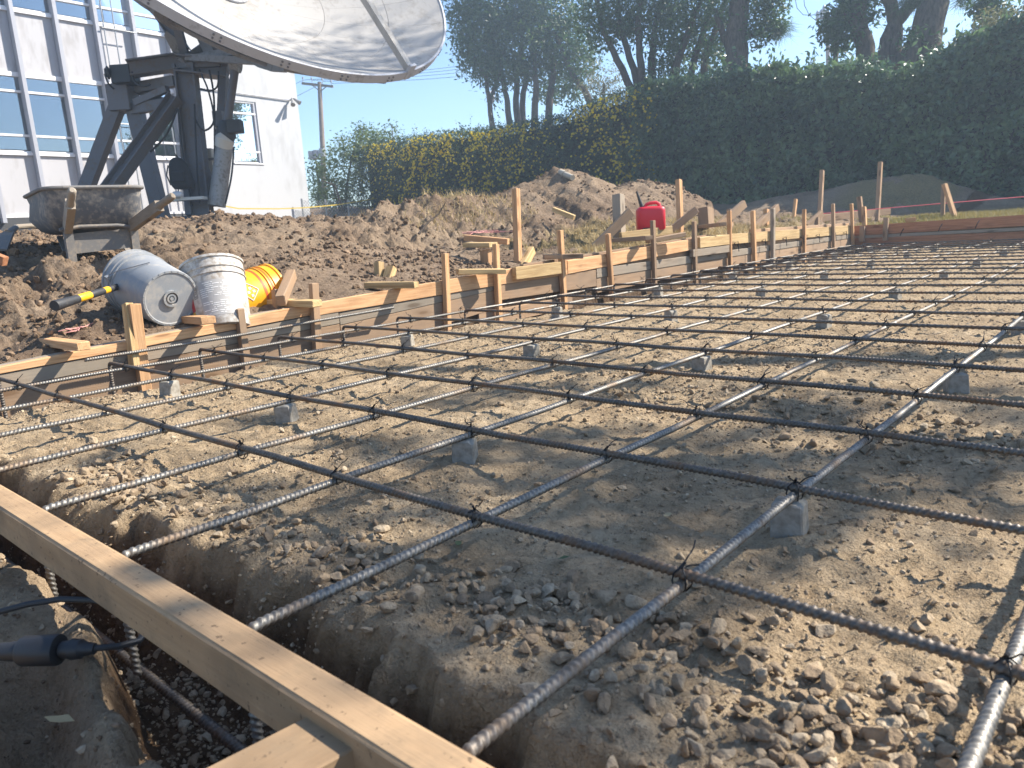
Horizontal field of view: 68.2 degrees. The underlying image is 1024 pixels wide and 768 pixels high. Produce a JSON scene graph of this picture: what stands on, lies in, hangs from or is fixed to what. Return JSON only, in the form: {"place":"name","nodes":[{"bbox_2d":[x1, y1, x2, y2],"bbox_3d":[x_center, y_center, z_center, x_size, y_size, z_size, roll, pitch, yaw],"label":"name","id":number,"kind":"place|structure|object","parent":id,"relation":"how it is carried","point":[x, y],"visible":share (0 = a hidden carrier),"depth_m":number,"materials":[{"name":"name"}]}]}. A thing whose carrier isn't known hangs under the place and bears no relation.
{"place":"outdoors","nodes":[
{"label":"outdoors","id":0,"kind":"place"},
{"bbox_2d":[0,498,276,767],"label":"trench gravel","id":1,"kind":"structure","parent":0,"point":[206,736],"depth_m":1.32,"materials":[{"name":"gravel"}]},
{"bbox_2d":[0,194,959,362],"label":"dirt bank","id":2,"kind":"structure","parent":0,"point":[55,264],"depth_m":5.44,"materials":[{"name":"soil"}]},
{"bbox_2d":[0,223,36,250],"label":"shovel","id":3,"kind":"object","parent":2,"relation":"on","point":[6,236],"visible":0.75,"depth_m":4.74,"materials":[{"name":"grey wood"}]},
{"bbox_2d":[49,284,118,310],"bbox_3d":[-1.949,-0.484,3.797,0.160,0.120,1.040,-2,12,6],"label":"digging tool","id":4,"kind":"object","parent":2,"relation":"on","point":[59,304],"visible":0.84,"depth_m":3.44,"materials":[{"name":"metal"}]},
{"bbox_2d":[23,185,175,261],"bbox_3d":[-2.542,-0.914,4.615,0.587,0.540,1.351,-13,15,-39],"label":"wheelbarrow","id":5,"kind":"object","parent":2,"relation":"on","point":[85,219],"visible":0.89,"depth_m":4.43,"materials":[{"name":"paint"}]},
{"bbox_2d":[101,249,195,325],"bbox_3d":[-1.828,-0.491,3.825,0.441,0.385,0.342,7,16,41],"label":"bucket","id":6,"kind":"object","parent":2,"relation":"on","point":[160,290],"visible":0.92,"depth_m":3.72,"materials":[{"name":"grey"}]},
{"bbox_2d":[0,0,309,231],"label":"building","id":7,"kind":"structure","parent":2,"relation":"on","point":[57,57],"depth_m":20.23,"materials":[{"name":"white paint"}]},
{"bbox_2d":[26,76,73,153],"bbox_3d":[-11.626,-6.729,18.971,0.095,1.825,0.897,5,15,36],"label":"window","id":8,"kind":"structure","parent":7,"relation":"in","point":[31,77],"depth_m":18.94,"materials":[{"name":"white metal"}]},
{"bbox_2d":[95,0,128,27],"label":"window","id":9,"kind":"structure","parent":7,"relation":"in","point":[118,6],"depth_m":20.09,"materials":[{"name":"blue glass"}]},
{"bbox_2d":[132,0,164,33],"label":"window","id":10,"kind":"structure","parent":7,"relation":"in","point":[144,19],"depth_m":20.70,"materials":[{"name":"blue glass"}]},
{"bbox_2d":[155,91,180,157],"bbox_3d":[-9.845,-7.324,21.300,0.095,1.825,0.897,5,15,36],"label":"window","id":11,"kind":"structure","parent":7,"relation":"in","point":[175,129],"depth_m":21.61,"materials":[{"name":"glass"}]},
{"bbox_2d":[232,100,259,162],"bbox_3d":[-8.279,-7.777,23.356,0.095,1.845,0.920,5,15,36],"label":"window","id":12,"kind":"structure","parent":7,"relation":"in","point":[245,145],"depth_m":23.42,"materials":[{"name":"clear glass"}]},
{"bbox_2d":[178,253,250,324],"bbox_3d":[-1.531,-0.454,3.951,0.417,0.456,0.347,7,16,41],"label":"bucket","id":13,"kind":"object","parent":2,"relation":"on","point":[220,291],"visible":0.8,"depth_m":3.81,"materials":[{"name":"grey"}]},
{"bbox_2d":[78,0,445,218],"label":"satellite dish","id":14,"kind":"object","parent":2,"relation":"on","point":[371,41],"visible":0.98,"depth_m":12.30,"materials":[{"name":"paint"}]},
{"bbox_2d":[172,196,207,201],"bbox_3d":[-5.218,-2.961,12.100,0.620,0.050,0.200,-3,12,1],"label":"shelf board","id":15,"kind":"object","parent":14,"relation":"attached to","point":[191,198],"visible":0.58,"depth_m":12.00,"materials":[{"name":"grey"}]},
{"bbox_2d":[166,152,195,190],"bbox_3d":[-5.250,-3.310,11.997,0.386,0.733,0.266,-4,12,0],"label":"backpack","id":16,"kind":"object","parent":15,"relation":"on","point":[181,176],"visible":0.98,"depth_m":11.91,"materials":[{"name":"fabric"}]},
{"bbox_2d":[245,264,282,306],"bbox_3d":[-1.510,-0.489,4.241,0.331,0.346,0.410,7,16,41],"label":"bucket","id":17,"kind":"object","parent":2,"relation":"on","point":[263,281],"visible":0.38,"depth_m":4.18,"materials":[{"name":"yellow"}]},
{"bbox_2d":[271,269,296,308],"bbox_3d":[-1.268,-0.461,4.190,0.104,0.327,0.304,-4,12,0],"label":"form brace","id":18,"kind":"object","parent":2,"relation":"on","point":[281,294],"visible":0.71,"depth_m":4.13,"materials":[{"name":"beige wood"}]},
{"bbox_2d":[302,77,333,199],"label":"utility pole","id":19,"kind":"object","parent":2,"relation":"on","point":[321,120],"visible":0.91,"depth_m":44.89,"materials":[{"name":"brown wood"}]},
{"bbox_2d":[304,155,338,208],"bbox_3d":[-7.636,-7.847,30.144,2.257,2.588,1.866,7,16,41],"label":"bush","id":20,"kind":"object","parent":2,"relation":"on","point":[312,173],"visible":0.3,"depth_m":29.93,"materials":[{"name":"green plant"}]},
{"bbox_2d":[301,199,369,217],"bbox_3d":[-5.990,-5.928,25.978,0.060,0.901,2.817,7,16,42],"label":"chain link fence","id":21,"kind":"object","parent":2,"relation":"on","point":[325,209],"visible":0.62,"depth_m":25.69,"materials":[{"name":"grey"}]},
{"bbox_2d":[308,118,405,213],"bbox_3d":[-5.564,-7.779,27.336,2.928,3.494,4.029,7,16,41],"label":"bush","id":22,"kind":"object","parent":2,"relation":"on","point":[347,188],"visible":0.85,"depth_m":26.84,"materials":[{"name":"green plant"}]},
{"bbox_2d":[0,170,747,363],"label":"soil clods","id":23,"kind":"object","parent":2,"relation":"on","point":[82,321],"visible":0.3,"depth_m":5.14,"materials":[{"name":"soil"}]},
{"bbox_2d":[5,178,749,318],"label":"soil lumps","id":24,"kind":"object","parent":2,"relation":"on","point":[13,251],"visible":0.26,"depth_m":5.66,"materials":[{"name":"soil"}]},
{"bbox_2d":[462,242,497,264],"bbox_3d":[-0.234,-0.897,5.859,0.278,0.404,0.139,7,16,41],"label":"form brace","id":25,"kind":"object","parent":2,"relation":"on","point":[485,256],"visible":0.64,"depth_m":5.78,"materials":[{"name":"brown wood"}]},
{"bbox_2d":[350,71,685,208],"bbox_3d":[-0.587,-6.432,23.647,12.728,4.592,2.578,7,16,41],"label":"hedge","id":26,"kind":"object","parent":2,"relation":"on","point":[595,141],"visible":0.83,"depth_m":22.51,"materials":[{"name":"green"}]},
{"bbox_2d":[512,188,535,263],"bbox_3d":[0.066,-1.157,6.011,0.143,0.788,0.251,3,13,28],"label":"form brace","id":27,"kind":"object","parent":2,"relation":"on","point":[529,255],"visible":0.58,"depth_m":5.98,"materials":[{"name":"brown wood"}]},
{"bbox_2d":[441,0,607,134],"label":"tree","id":28,"kind":"object","parent":2,"relation":"on","point":[505,23],"visible":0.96,"depth_m":31.10,"materials":[{"name":"green plant"}]},
{"bbox_2d":[450,166,612,233],"bbox_3d":[-0.038,-2.217,9.274,2.516,0.888,2.338,-9,13,-24],"label":"dirt pile","id":29,"kind":"object","parent":2,"relation":"on","point":[580,205],"visible":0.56,"depth_m":8.81,"materials":[{"name":"soil"}]},
{"bbox_2d":[348,188,543,235],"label":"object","id":30,"kind":"object","parent":29,"relation":"on","point":[455,195],"visible":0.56,"depth_m":8.40,"materials":[{"name":"soil"}]},
{"bbox_2d":[590,193,633,245],"bbox_3d":[0.918,-1.487,7.262,0.465,0.660,0.241,-7,12,-17],"label":"form brace","id":31,"kind":"object","parent":2,"relation":"on","point":[622,216],"visible":0.58,"depth_m":7.18,"materials":[{"name":"grey wood"}]},
{"bbox_2d":[619,226,672,237],"bbox_3d":[1.317,-1.474,7.400,0.714,0.087,0.043,-14,16,-34],"label":"wood plank","id":32,"kind":"object","parent":2,"relation":"on","point":[663,232],"visible":0.64,"depth_m":7.36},
{"bbox_2d":[636,191,665,229],"bbox_3d":[1.375,-1.725,7.510,0.280,0.391,0.173,-4,12,0],"label":"fuel can","id":33,"kind":"object","parent":2,"relation":"on","point":[646,213],"visible":0.94,"depth_m":7.45,"materials":[{"name":"red plastic"}]},
{"bbox_2d":[492,214,814,253],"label":"dry grass","id":34,"kind":"structure","parent":2,"relation":"on","point":[734,228],"depth_m":7.83,"materials":[{"name":"plant"}]},
{"bbox_2d":[561,0,750,96],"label":"tree","id":35,"kind":"object","parent":2,"relation":"on","point":[618,27],"visible":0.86,"depth_m":21.11,"materials":[{"name":"green plant"}]},
{"bbox_2d":[671,179,698,232],"bbox_3d":[1.729,-1.823,8.125,0.345,0.748,0.457,51,55,76],"label":"form brace","id":36,"kind":"object","parent":2,"relation":"on","point":[680,222],"visible":0.58,"depth_m":8.16,"materials":[{"name":"brown wood"}]},
{"bbox_2d":[588,174,784,224],"bbox_3d":[2.213,-2.406,10.088,2.787,0.874,2.237,-8,12,-19],"label":"dirt pile","id":37,"kind":"object","parent":2,"relation":"on","point":[640,187],"visible":0.4,"depth_m":9.46,"materials":[{"name":"soil"}]},
{"bbox_2d":[698,206,713,228],"bbox_3d":[2.163,-1.755,8.400,0.174,0.426,0.209,7,16,41],"label":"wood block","id":38,"kind":"object","parent":2,"relation":"on","point":[705,215],"visible":0.44,"depth_m":8.35,"materials":[{"name":"beige wood"}]},
{"bbox_2d":[695,0,792,70],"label":"tree","id":39,"kind":"object","parent":2,"relation":"on","point":[738,33],"visible":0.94,"depth_m":19.28,"materials":[{"name":"green plant"}]},
{"bbox_2d":[623,4,1023,203],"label":"hedge","id":40,"kind":"object","parent":2,"relation":"on","point":[738,134],"visible":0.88,"depth_m":16.18,"materials":[{"name":"green"}]},
{"bbox_2d":[807,0,885,62],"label":"tree","id":41,"kind":"object","parent":2,"relation":"on","point":[852,18],"visible":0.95,"depth_m":18.28,"materials":[{"name":"green plant"}]},
{"bbox_2d":[810,208,890,221],"bbox_3d":[5.076,-2.525,11.301,1.587,0.102,0.044,-10,13,-22],"label":"wood plank","id":42,"kind":"object","parent":2,"relation":"on","point":[845,215],"visible":0.5,"depth_m":11.26,"materials":[{"name":"wood"}]},
{"bbox_2d":[719,174,1023,216],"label":"dirt pile","id":43,"kind":"object","parent":2,"relation":"on","point":[919,189],"visible":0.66,"depth_m":14.35,"materials":[{"name":"soil"}]},
{"bbox_2d":[875,161,882,220],"bbox_3d":[5.581,-2.928,11.500,0.068,0.890,0.286,3,14,30],"label":"survey stake","id":44,"kind":"object","parent":2,"relation":"on","point":[879,185],"visible":0.96,"depth_m":11.47,"materials":[{"name":"beige wood"}]},
{"bbox_2d":[765,0,1020,70],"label":"tree","id":45,"kind":"object","parent":2,"relation":"on","point":[929,18],"visible":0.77,"depth_m":17.21,"materials":[{"name":"green plant"}]},
{"bbox_2d":[877,0,914,69],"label":"tree","id":46,"kind":"object","parent":2,"relation":"on","point":[892,29],"visible":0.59,"depth_m":17.87,"materials":[{"name":"brown plant"}]},
{"bbox_2d":[0,244,1023,767],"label":"gravel pad","id":47,"kind":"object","parent":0,"point":[342,654],"visible":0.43,"depth_m":1.43,"materials":[{"name":"soil"}]},
{"bbox_2d":[0,596,144,666],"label":"extension lead","id":48,"kind":"object","parent":47,"relation":"on","point":[43,650],"visible":0.88,"depth_m":1.14,"materials":[{"name":"grey"}]},
{"bbox_2d":[0,568,165,767],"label":"loose soil","id":49,"kind":"structure","parent":47,"relation":"on","point":[99,737],"depth_m":1.14,"materials":[{"name":"soil"}]},
{"bbox_2d":[0,552,246,753],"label":"rebar","id":50,"kind":"object","parent":47,"relation":"on","point":[218,732],"visible":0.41,"depth_m":1.26,"materials":[{"name":"metal"}]},
{"bbox_2d":[33,436,280,658],"bbox_3d":[-0.905,0.359,1.790,1.174,0.270,0.397,7,16,41],"label":"gravel heap","id":51,"kind":"object","parent":47,"relation":"on","point":[151,492],"visible":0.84,"depth_m":1.77,"materials":[{"name":"gravel"}]},
{"bbox_2d":[159,380,180,396],"bbox_3d":[-1.330,0.024,2.938,0.057,0.074,0.057,2,9,17],"label":"spacer block","id":52,"kind":"object","parent":47,"relation":"on","point":[169,387],"depth_m":2.92,"materials":[{"name":"concrete"}]},
{"bbox_2d":[0,485,493,767],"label":"timber beam","id":53,"kind":"structure","parent":47,"relation":"on","point":[277,687],"depth_m":0.92,"materials":[{"name":"brown wood"}]},
{"bbox_2d":[166,496,383,611],"bbox_3d":[-0.501,0.383,1.506,0.771,0.248,0.258,7,16,41],"label":"gravel heap","id":54,"kind":"object","parent":47,"relation":"on","point":[269,533],"visible":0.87,"depth_m":1.42,"materials":[{"name":"gravel"}]},
{"bbox_2d":[208,718,354,767],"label":"wood block","id":55,"kind":"structure","parent":47,"relation":"on","point":[305,743],"depth_m":0.74,"materials":[{"name":"wood"}]},
{"bbox_2d":[274,402,298,423],"bbox_3d":[-0.710,0.100,2.381,0.057,0.074,0.057,-5,12,10],"label":"spacer block","id":56,"kind":"object","parent":47,"relation":"on","point":[287,412],"depth_m":2.35,"materials":[{"name":"concrete"}]},
{"bbox_2d":[269,518,480,635],"bbox_3d":[-0.224,0.306,1.306,0.519,0.044,0.239,7,16,41],"label":"gravel heap","id":57,"kind":"object","parent":47,"relation":"on","point":[319,552],"visible":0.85,"depth_m":1.29,"materials":[{"name":"gravel"}]},
{"bbox_2d":[0,245,850,392],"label":"rebar","id":58,"kind":"object","parent":47,"relation":"on","point":[194,357],"visible":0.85,"depth_m":3.77,"materials":[{"name":"metal"}]},
{"bbox_2d":[0,204,854,417],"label":"formwork","id":59,"kind":"object","parent":47,"relation":"on","point":[561,272],"visible":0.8,"depth_m":4.69,"materials":[{"name":"brown wood"}]},
{"bbox_2d":[122,303,139,365],"bbox_3d":[-1.754,-0.220,3.480,0.054,0.309,0.118,-7,12,-15],"label":"form brace","id":60,"kind":"object","parent":59,"relation":"attached to","point":[132,345],"visible":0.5,"depth_m":3.46,"materials":[{"name":"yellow wood"}]},
{"bbox_2d":[84,306,393,361],"bbox_3d":[-1.286,-0.279,3.888,0.026,0.048,1.694,8,16,43],"label":"rebar","id":61,"kind":"object","parent":59,"relation":"attached to","point":[222,337],"visible":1,"depth_m":3.77,"materials":[{"name":"metal"}]},
{"bbox_2d":[0,243,913,437],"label":"rebar","id":62,"kind":"object","parent":47,"relation":"on","point":[92,416],"visible":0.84,"depth_m":2.83,"materials":[{"name":"metal"}]},
{"bbox_2d":[451,437,477,463],"bbox_3d":[-0.115,0.171,1.857,0.057,0.074,0.057,-2,11,10],"label":"spacer block","id":63,"kind":"object","parent":47,"relation":"on","point":[465,451],"depth_m":1.83,"materials":[{"name":"concrete"}]},
{"bbox_2d":[0,244,939,472],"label":"rebar","id":64,"kind":"object","parent":47,"relation":"on","point":[30,462],"visible":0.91,"depth_m":2.38,"materials":[{"name":"metal"}]},
{"bbox_2d":[0,377,1023,681],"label":"rebar","id":65,"kind":"object","parent":47,"relation":"on","point":[890,635],"visible":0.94,"depth_m":1.08,"materials":[{"name":"metal"}]},
{"bbox_2d":[42,244,982,596],"bbox_3d":[2.309,-0.597,5.127,0.018,0.230,9.903,7,16,41],"label":"rebar","id":66,"kind":"object","parent":47,"relation":"on","point":[50,578],"visible":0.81,"depth_m":1.98,"materials":[{"name":"metal"}]},
{"bbox_2d":[360,558,725,700],"bbox_3d":[0.038,0.431,1.107,0.516,0.237,0.360,1,13,22],"label":"gravel heap","id":67,"kind":"object","parent":47,"relation":"on","point":[491,620],"visible":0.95,"depth_m":1.08,"materials":[{"name":"gravel"}]},
{"bbox_2d":[108,361,1023,534],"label":"rebar","id":68,"kind":"object","parent":47,"relation":"on","point":[969,520],"visible":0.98,"depth_m":1.50,"materials":[{"name":"metal"}]},
{"bbox_2d":[198,348,1023,456],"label":"rebar","id":69,"kind":"object","parent":47,"relation":"on","point":[1004,450],"visible":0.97,"depth_m":1.91,"materials":[{"name":"metal"}]},
{"bbox_2d":[248,261,1023,743],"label":"rebar","id":70,"kind":"object","parent":47,"relation":"on","point":[286,611],"visible":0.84,"depth_m":1.29,"materials":[{"name":"metal"}]},
{"bbox_2d":[277,335,1023,408],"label":"rebar","id":71,"kind":"object","parent":47,"relation":"on","point":[961,398],"visible":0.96,"depth_m":2.30,"materials":[{"name":"metal"}]},
{"bbox_2d":[342,325,1023,372],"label":"rebar","id":72,"kind":"object","parent":47,"relation":"on","point":[895,361],"visible":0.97,"depth_m":2.69,"materials":[{"name":"metal"}]},
{"bbox_2d":[692,355,711,370],"bbox_3d":[0.691,-0.065,2.751,0.057,0.074,0.057,-16,16,-41],"label":"spacer block","id":73,"kind":"object","parent":47,"relation":"on","point":[703,363],"depth_m":2.73,"materials":[{"name":"concrete"}]},
{"bbox_2d":[121,244,1019,675],"bbox_3d":[2.593,-0.563,4.879,0.018,0.230,9.903,7,15,41],"label":"rebar","id":74,"kind":"object","parent":73,"relation":"on","point":[179,536],"visible":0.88,"depth_m":1.63,"materials":[{"name":"metal"}]},
{"bbox_2d":[396,316,1023,348],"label":"rebar","id":75,"kind":"object","parent":47,"relation":"on","point":[936,342],"visible":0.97,"depth_m":3.06,"materials":[{"name":"metal"}]},
{"bbox_2d":[404,568,1023,767],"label":"gravel heap","id":76,"kind":"object","parent":47,"relation":"on","point":[776,746],"visible":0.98,"depth_m":0.85,"materials":[{"name":"gravel"}]},
{"bbox_2d":[490,364,976,432],"bbox_3d":[0.722,0.011,2.435,1.785,0.046,0.885,4,14,31],"label":"gravel heap","id":77,"kind":"object","parent":47,"relation":"on","point":[874,384],"visible":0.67,"depth_m":2.35,"materials":[{"name":"gravel"}]},
{"bbox_2d":[520,633,957,767],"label":"gravel heap","id":78,"kind":"object","parent":47,"relation":"on","point":[815,756],"visible":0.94,"depth_m":0.79,"materials":[{"name":"gravel"}]},
{"bbox_2d":[464,309,1023,330],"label":"rebar","id":79,"kind":"object","parent":47,"relation":"on","point":[985,327],"visible":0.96,"depth_m":3.38,"materials":[{"name":"metal"}]},
{"bbox_2d":[519,301,1023,318],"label":"rebar","id":80,"kind":"object","parent":47,"relation":"on","point":[827,309],"visible":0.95,"depth_m":3.73,"materials":[{"name":"metal"}]},
{"bbox_2d":[555,294,1023,303],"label":"rebar","id":81,"kind":"object","parent":47,"relation":"on","point":[855,300],"visible":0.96,"depth_m":4.07,"materials":[{"name":"metal"}]},
{"bbox_2d":[770,496,808,537],"bbox_3d":[0.490,0.241,1.334,0.057,0.074,0.057,1,11,31],"label":"spacer block","id":82,"kind":"object","parent":47,"relation":"on","point":[791,519],"depth_m":1.31,"materials":[{"name":"concrete"}]},
{"bbox_2d":[584,289,1023,305],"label":"rebar","id":83,"kind":"object","parent":47,"relation":"on","point":[853,292],"visible":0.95,"depth_m":4.42,"materials":[{"name":"metal"}]},
{"bbox_2d":[613,283,1023,301],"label":"rebar","id":84,"kind":"object","parent":47,"relation":"on","point":[773,284],"visible":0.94,"depth_m":4.82,"materials":[{"name":"metal"}]},
{"bbox_2d":[640,395,1023,492],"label":"gravel heap","id":85,"kind":"object","parent":47,"relation":"on","point":[871,446],"visible":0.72,"depth_m":1.80,"materials":[{"name":"gravel"}]},
{"bbox_2d":[645,277,1023,294],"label":"rebar","id":86,"kind":"object","parent":47,"relation":"on","point":[943,278],"visible":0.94,"depth_m":5.08,"materials":[{"name":"metal"}]},
{"bbox_2d":[670,272,1023,288],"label":"rebar","id":87,"kind":"object","parent":47,"relation":"on","point":[797,274],"visible":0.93,"depth_m":5.43,"materials":[{"name":"metal"}]},
{"bbox_2d":[699,267,1023,282],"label":"rebar","id":88,"kind":"object","parent":47,"relation":"on","point":[921,268],"visible":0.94,"depth_m":5.75,"materials":[{"name":"metal"}]},
{"bbox_2d":[717,262,1023,280],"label":"rebar","id":89,"kind":"object","parent":47,"relation":"on","point":[931,264],"visible":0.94,"depth_m":6.11,"materials":[{"name":"metal"}]},
{"bbox_2d":[738,258,1023,275],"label":"rebar","id":90,"kind":"object","parent":47,"relation":"on","point":[882,261],"visible":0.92,"depth_m":6.39,"materials":[{"name":"metal"}]},
{"bbox_2d":[760,255,1023,271],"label":"rebar","id":91,"kind":"object","parent":47,"relation":"on","point":[895,258],"visible":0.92,"depth_m":6.69,"materials":[{"name":"metal"}]},
{"bbox_2d":[776,252,1023,268],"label":"rebar","id":92,"kind":"object","parent":47,"relation":"on","point":[902,255],"visible":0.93,"depth_m":7.01,"materials":[{"name":"metal"}]},
{"bbox_2d":[793,249,1023,264],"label":"rebar","id":93,"kind":"object","parent":47,"relation":"on","point":[909,252],"visible":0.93,"depth_m":7.38,"materials":[{"name":"metal"}]},
{"bbox_2d":[808,246,1023,261],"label":"rebar","id":94,"kind":"object","parent":47,"relation":"on","point":[916,250],"visible":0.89,"depth_m":7.69,"materials":[{"name":"metal"}]},
{"bbox_2d":[854,215,1023,246],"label":"formwork","id":95,"kind":"object","parent":47,"relation":"on","point":[868,233],"visible":0.88,"depth_m":9.15,"materials":[{"name":"red wood"}]},
{"bbox_2d":[943,372,969,393],"bbox_3d":[1.309,0.005,2.228,0.057,0.074,0.057,-5,9,13],"label":"spacer block","id":96,"kind":"object","parent":47,"relation":"on","point":[956,382],"depth_m":2.20,"materials":[{"name":"concrete"}]},
{"bbox_2d":[462,316,1023,756],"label":"rebar","id":97,"kind":"object","parent":96,"relation":"on","point":[494,730],"visible":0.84,"depth_m":0.97,"materials":[{"name":"metal"}]},
{"bbox_2d":[955,606,1023,767],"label":"rebar","id":98,"kind":"object","parent":47,"relation":"on","point":[978,742],"visible":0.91,"depth_m":0.73,"materials":[{"name":"metal"}]},
{"bbox_2d":[0,318,1023,767],"bbox_3d":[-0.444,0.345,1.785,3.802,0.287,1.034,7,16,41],"label":"gravel","id":99,"kind":"structure","parent":0,"point":[828,683],"depth_m":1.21,"materials":[{"name":"gravel"}]},
{"bbox_2d":[572,58,629,109],"bbox_3d":[3.596,-11.732,29.997,2.272,2.526,2.362,7,16,41],"label":"tree","id":100,"kind":"object","parent":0,"point":[604,87],"visible":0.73,"depth_m":29.88,"materials":[{"name":"green plant"}]},
{"bbox_2d":[295,0,1023,207],"label":"sky","id":101,"kind":"structure","parent":0,"point":[432,104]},
{"bbox_2d":[393,246,1023,385],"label":"gravel","id":102,"kind":"structure","parent":0,"point":[943,352],"depth_m":3.55,"materials":[{"name":"gravel"}]},
{"bbox_2d":[855,202,1023,252],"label":"lawn strip","id":103,"kind":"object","parent":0,"point":[972,207],"visible":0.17,"depth_m":12.91,"materials":[{"name":"plant"}]},
{"bbox_2d":[762,208,1023,229],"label":"grass","id":104,"kind":"structure","parent":103,"relation":"on","point":[959,215],"depth_m":10.36,"materials":[{"name":"plant"}]},
{"bbox_2d":[940,183,956,215],"bbox_3d":[6.045,-2.472,10.518,0.129,0.631,0.365,-4,12,-1],"label":"survey stake","id":105,"kind":"object","parent":103,"relation":"on","point":[945,192],"visible":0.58,"depth_m":10.50,"materials":[{"name":"beige wood"}]},
{"bbox_2d":[932,0,1023,62],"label":"shrub","id":106,"kind":"object","parent":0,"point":[993,15],"visible":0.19,"depth_m":14.41,"materials":[{"name":"green plant"}]},
{"label":"spacer block","id":107,"kind":"object","parent":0,"visible":0},
{"bbox_2d":[0,244,880,411],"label":"rebar","id":108,"kind":"object","parent":107,"relation":"on","point":[47,401],"visible":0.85,"depth_m":3.32,"materials":[{"name":"metal"}]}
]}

